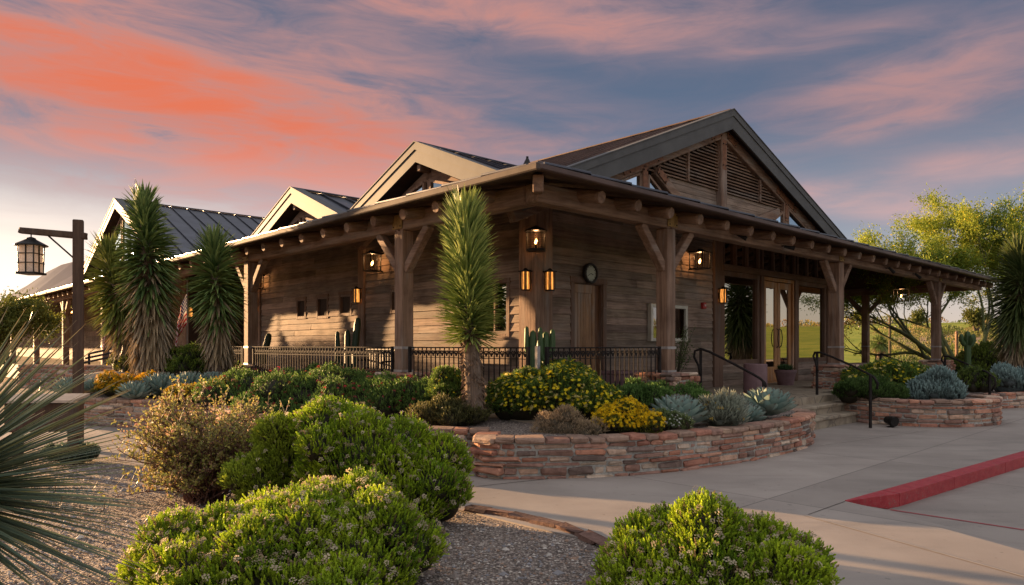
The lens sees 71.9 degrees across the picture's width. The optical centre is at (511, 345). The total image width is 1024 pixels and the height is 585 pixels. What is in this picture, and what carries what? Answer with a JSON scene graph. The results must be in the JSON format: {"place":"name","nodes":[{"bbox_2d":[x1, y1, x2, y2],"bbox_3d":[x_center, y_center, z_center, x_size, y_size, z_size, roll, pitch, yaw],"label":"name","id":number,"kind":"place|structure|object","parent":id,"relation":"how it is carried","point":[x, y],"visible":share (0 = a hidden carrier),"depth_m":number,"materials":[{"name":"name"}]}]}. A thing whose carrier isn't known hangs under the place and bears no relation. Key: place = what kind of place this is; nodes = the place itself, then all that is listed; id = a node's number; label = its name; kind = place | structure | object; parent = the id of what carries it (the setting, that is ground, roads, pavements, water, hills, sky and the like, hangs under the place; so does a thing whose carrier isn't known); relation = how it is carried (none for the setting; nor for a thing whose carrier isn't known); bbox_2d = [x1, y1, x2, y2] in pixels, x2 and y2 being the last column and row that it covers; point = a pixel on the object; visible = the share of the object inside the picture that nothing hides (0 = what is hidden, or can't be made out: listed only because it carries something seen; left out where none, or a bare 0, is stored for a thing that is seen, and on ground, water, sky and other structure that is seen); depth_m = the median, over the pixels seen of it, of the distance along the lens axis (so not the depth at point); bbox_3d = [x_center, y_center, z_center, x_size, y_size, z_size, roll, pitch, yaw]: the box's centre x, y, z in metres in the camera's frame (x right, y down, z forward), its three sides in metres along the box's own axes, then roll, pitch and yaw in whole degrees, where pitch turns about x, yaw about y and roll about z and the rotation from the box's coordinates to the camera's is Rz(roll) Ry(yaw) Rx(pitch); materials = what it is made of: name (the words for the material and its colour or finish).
{"place":"outdoors","nodes":[
{"label":"outdoors","id":0,"kind":"place"},
{"bbox_2d":[0,449,611,584],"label":"gravel yard","id":1,"kind":"structure","parent":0,"point":[497,543],"depth_m":5.04,"materials":[{"name":"gravel"}]},
{"bbox_2d":[4,393,89,464],"bbox_3d":[-5.566,1.005,8.419,0.820,0.830,0.400,0,0,-6],"label":"bench","id":2,"kind":"object","parent":1,"relation":"on","point":[59,401],"visible":0.31,"depth_m":8.31,"materials":[{"name":"concrete"}]},
{"bbox_2d":[13,219,87,441],"bbox_3d":[-6.244,-0.091,9.550,0.925,3.221,0.400,0,0,0],"label":"lamp post","id":3,"kind":"object","parent":1,"relation":"on","point":[30,255],"visible":0.96,"depth_m":9.54,"materials":[{"name":"brown wood"}]},
{"bbox_2d":[40,439,100,463],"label":"grey green shrub","id":4,"kind":"object","parent":1,"relation":"on","point":[91,456],"visible":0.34,"depth_m":8.49,"materials":[{"name":"green plant"}]},
{"bbox_2d":[0,307,174,584],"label":"sotol plant","id":5,"kind":"object","parent":1,"relation":"on","point":[14,489],"visible":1,"depth_m":3.09,"materials":[{"name":"green plant"}]},
{"bbox_2d":[98,374,290,504],"bbox_3d":[-2.776,0.843,6.442,1.664,1.166,1.281,0,0,0],"label":"wiry shrub","id":6,"kind":"object","parent":1,"relation":"on","point":[188,459],"visible":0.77,"depth_m":6.20,"materials":[{"name":"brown plant"}]},
{"bbox_2d":[216,410,310,500],"bbox_3d":[-2.003,0.984,5.935,0.926,0.883,0.633,0,0,-38],"label":"green shrub","id":7,"kind":"object","parent":1,"relation":"on","point":[268,460],"visible":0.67,"depth_m":5.75,"materials":[{"name":"green plant"}]},
{"bbox_2d":[107,464,450,584],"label":"green shrub","id":8,"kind":"object","parent":1,"relation":"on","point":[353,528],"visible":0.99,"depth_m":3.92,"materials":[{"name":"green plant"}]},
{"bbox_2d":[284,393,475,524],"bbox_3d":[-1.155,0.975,5.783,1.731,1.156,1.205,0,0,20],"label":"green shrub","id":9,"kind":"object","parent":1,"relation":"on","point":[416,461],"visible":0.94,"depth_m":5.52,"materials":[{"name":"green plant"}]},
{"bbox_2d":[586,485,844,584],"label":"green shrub","id":10,"kind":"object","parent":1,"relation":"on","point":[704,538],"visible":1,"depth_m":3.73,"materials":[{"name":"green plant"}]},
{"bbox_2d":[0,356,972,423],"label":"porch floor","id":11,"kind":"structure","parent":0,"point":[803,392],"depth_m":14.96,"materials":[{"name":"concrete"}]},
{"bbox_2d":[175,280,187,345],"bbox_3d":[-9.122,-0.322,19.473,0.380,3.000,0.161,0,0,-44],"label":"national flag","id":12,"kind":"object","parent":11,"relation":"on","point":[182,320],"visible":0.72,"depth_m":19.50,"materials":[{"name":"fabric"}]},
{"bbox_2d":[252,346,393,373],"bbox_3d":[-3.720,0.530,13.191,0.044,1.020,5.294,0,0,-44],"label":"iron railing","id":13,"kind":"object","parent":11,"relation":"on","point":[255,351],"visible":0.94,"depth_m":12.91,"materials":[{"name":"metal"}]},
{"bbox_2d":[335,317,360,371],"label":"potted cactus","id":14,"kind":"object","parent":11,"relation":"on","point":[356,332],"visible":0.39,"depth_m":14.18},
{"bbox_2d":[358,349,394,372],"bbox_3d":[-2.722,0.505,13.984,0.480,0.870,1.320,0,0,-43],"label":"patio bench","id":15,"kind":"object","parent":11,"relation":"on","point":[372,370],"visible":0.27,"depth_m":14.16,"materials":[{"name":"brown wood"}]},
{"bbox_2d":[408,346,529,405],"bbox_3d":[-0.688,0.530,9.996,0.044,1.020,2.644,0,0,-44],"label":"iron railing","id":16,"kind":"object","parent":11,"relation":"on","point":[449,352],"visible":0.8,"depth_m":10.10,"materials":[{"name":"metal"}]},
{"bbox_2d":[0,108,995,396],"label":"lodge building","id":17,"kind":"structure","parent":11,"relation":"on","point":[634,218],"depth_m":14.41,"materials":[{"name":"wood"}]},
{"bbox_2d":[315,294,328,318],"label":"window","id":18,"kind":"structure","parent":17,"relation":"in","point":[318,316],"depth_m":17.34,"materials":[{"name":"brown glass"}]},
{"bbox_2d":[338,291,351,316],"bbox_3d":[-3.861,-0.965,16.476,0.101,0.580,0.610,0,0,-43],"label":"window","id":19,"kind":"structure","parent":17,"relation":"in","point":[341,313],"depth_m":16.52,"materials":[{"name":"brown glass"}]},
{"bbox_2d":[362,250,383,272],"bbox_3d":[-2.945,-1.802,15.160,0.465,0.455,0.330,0,0,-43],"label":"gas lantern","id":20,"kind":"object","parent":17,"relation":"attached to","point":[373,253],"visible":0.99,"depth_m":15.10,"materials":[{"name":"black metal"}]},
{"bbox_2d":[482,278,510,338],"bbox_3d":[-0.317,-0.650,12.746,0.116,1.070,0.920,0,0,-43],"label":"window","id":21,"kind":"structure","parent":17,"relation":"in","point":[504,325],"depth_m":12.62,"materials":[{"name":"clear glass"}]},
{"bbox_2d":[518,268,532,290],"bbox_3d":[0.239,-1.110,11.895,0.205,0.380,0.175,0,0,-44],"label":"wall lantern","id":22,"kind":"object","parent":17,"relation":"attached to","point":[526,280],"depth_m":11.86,"materials":[{"name":"glass"}]},
{"bbox_2d":[525,225,546,252],"bbox_3d":[0.395,-1.758,11.630,0.378,0.425,0.372,0,0,-43],"label":"gas lantern","id":23,"kind":"object","parent":17,"relation":"attached to","point":[536,229],"visible":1,"depth_m":11.53,"materials":[{"name":"black metal"}]},
{"bbox_2d":[543,268,556,290],"bbox_3d":[0.630,-1.110,11.949,0.175,0.380,0.205,0,0,-44],"label":"wall lantern","id":24,"kind":"object","parent":17,"relation":"attached to","point":[548,279],"depth_m":11.91,"materials":[{"name":"glass"}]},
{"bbox_2d":[570,276,606,376],"bbox_3d":[1.336,-0.145,12.963,1.030,2.170,0.241,0,0,-44],"label":"door","id":25,"kind":"structure","parent":17,"relation":"in","point":[588,316],"depth_m":13.02,"materials":[{"name":"brown wood"}]},
{"bbox_2d":[583,263,597,283],"bbox_3d":[1.429,-1.303,12.804,0.380,0.380,0.060,0,0,-44],"label":"wall clock","id":26,"kind":"object","parent":17,"relation":"attached to","point":[590,273],"depth_m":12.79,"materials":[{"name":"black metal"}]},
{"bbox_2d":[648,303,687,342],"bbox_3d":[3.216,-0.442,14.528,1.313,0.776,0.100,0,0,-44],"label":"window","id":27,"kind":"structure","parent":17,"relation":"attached to","point":[681,317],"depth_m":14.71,"materials":[{"name":"glass"}]},
{"bbox_2d":[687,249,711,269],"bbox_3d":[3.936,-1.823,14.987,0.370,0.435,0.485,0,0,-43],"label":"gas lantern","id":28,"kind":"object","parent":17,"relation":"attached to","point":[700,251],"visible":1,"depth_m":14.93,"materials":[{"name":"black metal"}]},
{"bbox_2d":[723,270,759,364],"bbox_3d":[5.405,-0.630,16.737,1.790,2.160,0.106,0,0,-44],"label":"window","id":29,"kind":"structure","parent":17,"relation":"in","point":[741,312],"depth_m":16.83,"materials":[{"name":"clear glass"}]},
{"bbox_2d":[723,242,759,268],"bbox_3d":[5.417,-2.160,16.753,1.720,0.560,0.120,0,0,-44],"label":"transom window","id":30,"kind":"structure","parent":17,"relation":"in","point":[733,254],"depth_m":16.82,"materials":[{"name":"black glass"}]},
{"bbox_2d":[759,249,795,273],"bbox_3d":[6.791,-2.160,18.059,1.810,0.560,0.120,0,0,-43],"label":"transom window","id":31,"kind":"structure","parent":17,"relation":"in","point":[769,260],"depth_m":18.09,"materials":[{"name":"black glass"}]},
{"bbox_2d":[764,276,793,382],"bbox_3d":[6.785,-0.380,18.043,1.680,2.640,0.172,0,0,-44],"label":"entrance door","id":32,"kind":"structure","parent":17,"relation":"in","point":[778,293],"depth_m":18.05,"materials":[{"name":"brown wood"}]},
{"bbox_2d":[796,256,824,278],"bbox_3d":[8.217,-2.160,19.410,1.880,0.560,0.120,0,0,-44],"label":"transom window","id":33,"kind":"structure","parent":17,"relation":"in","point":[804,266],"depth_m":19.18,"materials":[{"name":"black glass"}]},
{"bbox_2d":[798,281,826,361],"bbox_3d":[8.205,-0.630,19.394,1.870,2.160,0.106,0,0,-44],"label":"window","id":34,"kind":"structure","parent":17,"relation":"in","point":[811,296],"depth_m":19.49,"materials":[{"name":"clear glass"}]},
{"bbox_2d":[524,326,554,368],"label":"potted cactus","id":35,"kind":"object","parent":11,"relation":"on","point":[542,342],"visible":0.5,"depth_m":10.40,"materials":[{"name":"plant"}]},
{"bbox_2d":[545,346,660,388],"bbox_3d":[1.347,0.530,9.900,2.524,1.020,0.046,0,0,-43],"label":"iron railing","id":36,"kind":"object","parent":11,"relation":"on","point":[563,353],"visible":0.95,"depth_m":10.01,"materials":[{"name":"metal"}]},
{"bbox_2d":[601,370,639,385],"bbox_3d":[1.783,0.680,11.623,0.540,0.520,0.440,0,0,-44],"label":"planter box","id":37,"kind":"object","parent":11,"relation":"on","point":[617,376],"visible":0.22,"depth_m":11.42,"materials":[{"name":"wood"}]},
{"bbox_2d":[655,325,698,371],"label":"potted shrub","id":38,"kind":"object","parent":11,"relation":"on","point":[679,359],"visible":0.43,"depth_m":12.74,"materials":[{"name":"green plant"}]},
{"bbox_2d":[693,348,766,387],"bbox_3d":[3.691,0.581,11.963,1.222,1.078,0.096,0,0,26],"label":"stair handrail","id":39,"kind":"object","parent":11,"relation":"on","point":[699,366],"visible":0.77,"depth_m":12.08,"materials":[{"name":"metal"}]},
{"bbox_2d":[743,363,766,397],"bbox_3d":[4.254,0.632,12.342,0.400,0.615,0.400,0,0,0],"label":"round planter","id":40,"kind":"object","parent":11,"relation":"on","point":[750,381],"visible":0.75,"depth_m":12.18,"materials":[{"name":"ceramic"}]},
{"bbox_2d":[774,364,796,384],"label":"potted succulent","id":41,"kind":"object","parent":11,"relation":"on","point":[785,374],"visible":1,"depth_m":16.53,"materials":[{"name":"ceramic"}]},
{"bbox_2d":[959,331,975,368],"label":"potted cactus","id":42,"kind":"object","parent":11,"relation":"on","point":[967,340],"visible":0.6,"depth_m":16.75,"materials":[{"name":"plant"}]},
{"bbox_2d":[0,322,1002,392],"bbox_3d":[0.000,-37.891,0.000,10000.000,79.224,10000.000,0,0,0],"label":"ground","id":43,"kind":"structure","parent":0,"point":[849,357],"depth_m":112.70,"materials":[{"name":"plant"}]},
{"bbox_2d":[0,286,71,382],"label":"mesquite tree","id":44,"kind":"object","parent":43,"relation":"on","point":[43,316],"visible":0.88,"depth_m":24.04,"materials":[{"name":"green plant"}]},
{"bbox_2d":[870,331,891,359],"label":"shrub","id":45,"kind":"object","parent":43,"relation":"on","point":[879,346],"visible":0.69,"depth_m":61.76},
{"bbox_2d":[905,306,929,326],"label":"desert tree","id":46,"kind":"object","parent":43,"relation":"on","point":[919,317],"visible":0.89,"depth_m":149.46,"materials":[{"name":"green plant"}]},
{"bbox_2d":[844,316,998,361],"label":"desert scrub","id":47,"kind":"object","parent":43,"relation":"on","point":[915,330],"visible":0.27,"depth_m":99.13,"materials":[{"name":"green plant"}]},
{"bbox_2d":[960,303,993,336],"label":"desert tree","id":48,"kind":"object","parent":43,"relation":"on","point":[974,319],"visible":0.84,"depth_m":109.61,"materials":[{"name":"green plant"}]},
{"bbox_2d":[0,405,1023,584],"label":"pavement","id":49,"kind":"structure","parent":0,"point":[795,488],"depth_m":7.09,"materials":[{"name":"concrete"}]},
{"bbox_2d":[15,393,263,437],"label":"planter wall","id":50,"kind":"structure","parent":49,"relation":"on","point":[134,408],"depth_m":12.17,"materials":[{"name":"stone"}]},
{"bbox_2d":[426,426,489,467],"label":"planter wall","id":51,"kind":"structure","parent":49,"relation":"on","point":[466,434],"depth_m":8.10,"materials":[{"name":"stone"}]},
{"bbox_2d":[507,511,537,521],"bbox_3d":[0.097,1.414,5.770,0.284,0.064,0.123,0,0,39],"label":"edging stone","id":52,"kind":"object","parent":49,"relation":"on","point":[516,515],"visible":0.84,"depth_m":5.76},
{"bbox_2d":[529,516,562,527],"bbox_3d":[0.281,1.414,5.592,0.290,0.050,0.141,0,0,44],"label":"edging stone","id":53,"kind":"object","parent":49,"relation":"on","point":[543,521],"visible":0.82,"depth_m":5.58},
{"bbox_2d":[555,522,583,534],"bbox_3d":[0.445,1.414,5.396,0.117,0.056,0.294,0,0,-32],"label":"edging stone","id":54,"kind":"object","parent":49,"relation":"on","point":[568,527],"visible":0.94,"depth_m":5.39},
{"bbox_2d":[574,529,605,544],"bbox_3d":[0.580,1.415,5.183,0.147,0.049,0.291,0,0,-28],"label":"edging stone","id":55,"kind":"object","parent":49,"relation":"on","point":[588,536],"visible":0.8,"depth_m":5.18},
{"bbox_2d":[467,408,815,478],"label":"planter wall","id":56,"kind":"structure","parent":49,"relation":"on","point":[496,454],"depth_m":7.74,"materials":[{"name":"stone"}]},
{"bbox_2d":[0,381,795,437],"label":"planting bed","id":57,"kind":"object","parent":56,"relation":"in","point":[507,427],"visible":0.04,"depth_m":8.65,"materials":[{"name":"soil"}]},
{"bbox_2d":[16,364,112,388],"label":"planter wall","id":58,"kind":"structure","parent":57,"relation":"on","point":[66,374],"depth_m":16.25,"materials":[{"name":"stone"}]},
{"bbox_2d":[84,228,133,371],"bbox_3d":[-8.149,-0.742,14.528,1.422,3.268,1.343,0,0,0],"label":"yucca tree","id":59,"kind":"object","parent":57,"relation":"on","point":[113,316],"visible":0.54,"depth_m":14.29,"materials":[{"name":"plant"}]},
{"bbox_2d":[106,352,133,373],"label":"green bush","id":60,"kind":"object","parent":57,"relation":"on","point":[121,368],"visible":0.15,"depth_m":14.24,"materials":[{"name":"green plant"}]},
{"bbox_2d":[90,369,155,396],"bbox_3d":[-6.984,0.700,12.965,1.299,0.530,0.913,0,0,0],"label":"golden flower mound","id":61,"kind":"object","parent":57,"relation":"on","point":[103,381],"visible":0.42,"depth_m":12.73,"materials":[{"name":"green plant"}]},
{"bbox_2d":[114,380,156,398],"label":"agave","id":62,"kind":"object","parent":57,"relation":"on","point":[137,389],"visible":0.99,"depth_m":12.08,"materials":[{"name":"green plant"}]},
{"bbox_2d":[108,178,186,377],"bbox_3d":[-7.206,-1.215,14.005,1.462,4.153,1.469,0,0,0],"label":"yucca tree","id":63,"kind":"object","parent":57,"relation":"on","point":[151,286],"visible":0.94,"depth_m":13.76,"materials":[{"name":"plant"}]},
{"bbox_2d":[139,371,177,395],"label":"agave","id":64,"kind":"object","parent":57,"relation":"on","point":[158,380],"visible":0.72,"depth_m":12.41,"materials":[{"name":"green plant"}]},
{"bbox_2d":[166,371,206,387],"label":"agave","id":65,"kind":"object","parent":57,"relation":"on","point":[192,377],"visible":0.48,"depth_m":12.27,"materials":[{"name":"green plant"}]},
{"bbox_2d":[163,375,234,405],"bbox_3d":[-4.957,0.774,11.680,1.443,0.575,0.860,0,0,0],"label":"golden flower mound","id":66,"kind":"object","parent":57,"relation":"on","point":[187,391],"visible":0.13,"depth_m":11.42,"materials":[{"name":"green plant"}]},
{"bbox_2d":[160,341,245,376],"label":"green bush","id":67,"kind":"object","parent":57,"relation":"on","point":[181,360],"visible":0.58,"depth_m":13.72,"materials":[{"name":"green plant"}]},
{"bbox_2d":[181,220,251,375],"bbox_3d":[-5.529,-0.780,13.207,1.280,3.102,1.255,0,0,0],"label":"yucca tree","id":68,"kind":"object","parent":57,"relation":"on","point":[216,314],"visible":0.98,"depth_m":13.04,"materials":[{"name":"plant"}]},
{"bbox_2d":[191,366,309,409],"bbox_3d":[-3.964,0.692,11.512,2.269,0.712,1.288,0,0,-9],"label":"sage bush","id":69,"kind":"object","parent":57,"relation":"on","point":[242,381],"visible":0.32,"depth_m":11.15,"materials":[{"name":"green plant"}]},
{"bbox_2d":[228,389,311,415],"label":"sage bush","id":70,"kind":"object","parent":57,"relation":"on","point":[294,405],"visible":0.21,"depth_m":10.24,"materials":[{"name":"green plant"}]},
{"bbox_2d":[247,361,365,409],"bbox_3d":[-2.998,0.657,10.943,2.252,0.854,1.332,0,0,0],"label":"sage bush","id":71,"kind":"object","parent":57,"relation":"on","point":[279,388],"visible":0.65,"depth_m":10.59,"materials":[{"name":"green plant"}]},
{"bbox_2d":[270,361,374,382],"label":"sage bush","id":72,"kind":"object","parent":57,"relation":"on","point":[315,365],"visible":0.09,"depth_m":11.57,"materials":[{"name":"green plant"}]},
{"bbox_2d":[302,369,411,410],"bbox_3d":[-2.016,0.708,10.199,2.001,0.730,1.155,0,0,-12],"label":"sage bush","id":73,"kind":"object","parent":57,"relation":"on","point":[354,392],"visible":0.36,"depth_m":9.98,"materials":[{"name":"green plant"}]},
{"bbox_2d":[364,372,432,418],"bbox_3d":[-1.306,0.711,9.944,1.652,0.680,1.185,0,0,0],"label":"shrub","id":74,"kind":"object","parent":57,"relation":"on","point":[397,398],"visible":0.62,"depth_m":9.61,"materials":[{"name":"green plant"}]},
{"bbox_2d":[423,364,464,400],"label":"flower bush","id":75,"kind":"object","parent":57,"relation":"on","point":[441,381],"visible":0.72,"depth_m":9.16,"materials":[{"name":"green plant"}]},
{"bbox_2d":[405,393,491,426],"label":"brown green shrub","id":76,"kind":"object","parent":57,"relation":"on","point":[441,410],"visible":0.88,"depth_m":8.57,"materials":[{"name":"green plant"}]},
{"bbox_2d":[431,183,504,418],"bbox_3d":[-0.518,-0.543,8.698,0.974,2.882,0.977,0,0,0],"label":"yucca tree","id":77,"kind":"object","parent":57,"relation":"on","point":[468,275],"visible":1,"depth_m":8.56,"materials":[{"name":"plant"}]},
{"bbox_2d":[483,356,624,423],"bbox_3d":[0.521,0.588,8.962,1.684,0.922,1.229,0,0,-20],"label":"flower bush","id":78,"kind":"object","parent":57,"relation":"on","point":[526,393],"visible":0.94,"depth_m":8.68,"materials":[{"name":"green plant"}]},
{"bbox_2d":[529,404,608,434],"bbox_3d":[0.644,0.878,8.016,0.944,0.445,0.510,0,0,0],"label":"dry grass mound","id":79,"kind":"object","parent":57,"relation":"on","point":[567,422],"visible":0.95,"depth_m":7.93,"materials":[{"name":"brown plant"}]},
{"bbox_2d":[590,395,665,433],"bbox_3d":[1.317,0.846,8.162,0.894,0.543,0.592,0,0,0],"label":"golden flower mound","id":80,"kind":"object","parent":57,"relation":"on","point":[626,415],"visible":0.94,"depth_m":8.02,"materials":[{"name":"yellow plant"}]},
{"bbox_2d":[614,376,674,410],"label":"green bush","id":81,"kind":"object","parent":57,"relation":"on","point":[641,392],"visible":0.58,"depth_m":9.98,"materials":[{"name":"green plant"}]},
{"bbox_2d":[650,407,694,430],"bbox_3d":[1.877,0.892,8.336,0.563,0.342,0.405,0,0,0],"label":"white flower mound","id":82,"kind":"object","parent":57,"relation":"on","point":[674,421],"visible":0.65,"depth_m":8.24,"materials":[{"name":"green plant"}]},
{"bbox_2d":[647,393,710,422],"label":"agave","id":83,"kind":"object","parent":57,"relation":"on","point":[684,404],"visible":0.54,"depth_m":8.59,"materials":[{"name":"green plant"}]},
{"bbox_2d":[647,379,711,405],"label":"green bush","id":84,"kind":"object","parent":57,"relation":"on","point":[694,390],"visible":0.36,"depth_m":10.46,"materials":[{"name":"green plant"}]},
{"bbox_2d":[696,387,751,426],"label":"brittlebush","id":85,"kind":"object","parent":57,"relation":"on","point":[724,408],"visible":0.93,"depth_m":8.67,"materials":[{"name":"grey plant"}]},
{"bbox_2d":[743,403,767,421],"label":"agave","id":86,"kind":"object","parent":57,"relation":"on","point":[756,414],"visible":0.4,"depth_m":9.27,"materials":[{"name":"green plant"}]},
{"bbox_2d":[741,386,798,415],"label":"agave","id":87,"kind":"object","parent":57,"relation":"on","point":[772,401],"visible":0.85,"depth_m":9.55,"materials":[{"name":"green plant"}]},
{"bbox_2d":[795,400,857,429],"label":"entrance steps","id":88,"kind":"structure","parent":49,"relation":"on","point":[831,413],"depth_m":12.55,"materials":[{"name":"concrete"}]},
{"bbox_2d":[812,351,878,427],"bbox_3d":[5.982,0.768,12.704,0.110,1.303,1.525,0,0,-18],"label":"stair handrail","id":89,"kind":"object","parent":49,"relation":"on","point":[871,376],"visible":0.94,"depth_m":12.34,"materials":[{"name":"metal"}]},
{"bbox_2d":[805,417,1023,575],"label":"pavement seam","id":90,"kind":"object","parent":49,"relation":"on","point":[911,544],"visible":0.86,"depth_m":5.14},
{"bbox_2d":[844,393,1002,426],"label":"planter wall","id":91,"kind":"structure","parent":49,"relation":"on","point":[985,410],"depth_m":12.34,"materials":[{"name":"stone"}]},
{"bbox_2d":[907,397,981,399],"bbox_3d":[8.130,1.010,13.680,2.093,0.001,3.451,0,0,45],"label":"planting bed","id":92,"kind":"object","parent":91,"relation":"in","point":[947,399],"visible":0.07,"depth_m":13.37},
{"bbox_2d":[831,373,911,402],"bbox_3d":[6.615,0.815,13.024,1.432,0.607,0.877,0,0,0],"label":"green mound","id":93,"kind":"object","parent":92,"relation":"on","point":[851,390],"visible":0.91,"depth_m":12.84,"materials":[{"name":"green plant"}]},
{"bbox_2d":[838,357,930,390],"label":"flower bush","id":94,"kind":"object","parent":92,"relation":"on","point":[895,370],"visible":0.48,"depth_m":13.76,"materials":[{"name":"green plant"}]},
{"bbox_2d":[905,364,968,398],"bbox_3d":[7.982,0.777,13.306,1.152,0.871,0.735,0,0,0],"label":"grey mound","id":95,"kind":"object","parent":92,"relation":"on","point":[939,382],"visible":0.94,"depth_m":13.11,"materials":[{"name":"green plant"}]},
{"bbox_2d":[941,355,996,394],"bbox_3d":[10.455,0.834,16.194,0.109,1.172,2.894,0,0,11],"label":"stair handrail","id":96,"kind":"object","parent":49,"relation":"on","point":[990,375],"visible":0.73,"depth_m":15.21,"materials":[{"name":"metal"}]},
{"bbox_2d":[971,392,1023,408],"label":"planter wall","id":97,"kind":"structure","parent":49,"relation":"on","point":[1013,400],"depth_m":15.93,"materials":[{"name":"stone"}]},
{"bbox_2d":[957,365,1001,392],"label":"green bush","id":98,"kind":"object","parent":97,"relation":"on","point":[973,378],"visible":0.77,"depth_m":15.40,"materials":[{"name":"green plant"}]},
{"bbox_2d":[0,0,1023,323],"label":"sky","id":99,"kind":"structure","parent":0,"point":[228,106],"materials":[{"name":"blue"}]},
{"bbox_2d":[808,501,1023,576],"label":"apron","id":100,"kind":"object","parent":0,"point":[998,547],"visible":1,"depth_m":5.44,"materials":[{"name":"concrete"}]},
{"bbox_2d":[887,467,1023,529],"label":"street","id":101,"kind":"structure","parent":0,"point":[998,500],"depth_m":6.87,"materials":[{"name":"concrete"}]},
{"bbox_2d":[845,451,1023,508],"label":"kerb","id":102,"kind":"structure","parent":101,"relation":"on","point":[905,494],"depth_m":7.39,"materials":[{"name":"red paint"}]},
{"label":"planting bed","id":103,"kind":"structure","parent":0,"visible":0},
{"bbox_2d":[844,179,1023,359],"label":"palo verde tree","id":104,"kind":"object","parent":103,"relation":"on","point":[981,255],"visible":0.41,"depth_m":26.01,"materials":[{"name":"green plant"}]},
{"bbox_2d":[942,340,1000,372],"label":"green bush","id":105,"kind":"object","parent":103,"relation":"on","point":[981,353],"visible":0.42,"depth_m":23.65,"materials":[{"name":"green plant"}]},
{"bbox_2d":[979,231,1023,368],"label":"yucca tree","id":106,"kind":"object","parent":103,"relation":"on","point":[1009,322],"visible":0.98,"depth_m":18.86,"materials":[{"name":"plant"}]},
{"bbox_2d":[990,361,1023,392],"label":"grey mound","id":107,"kind":"object","parent":103,"relation":"on","point":[1011,377],"visible":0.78,"depth_m":16.38,"materials":[{"name":"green plant"}]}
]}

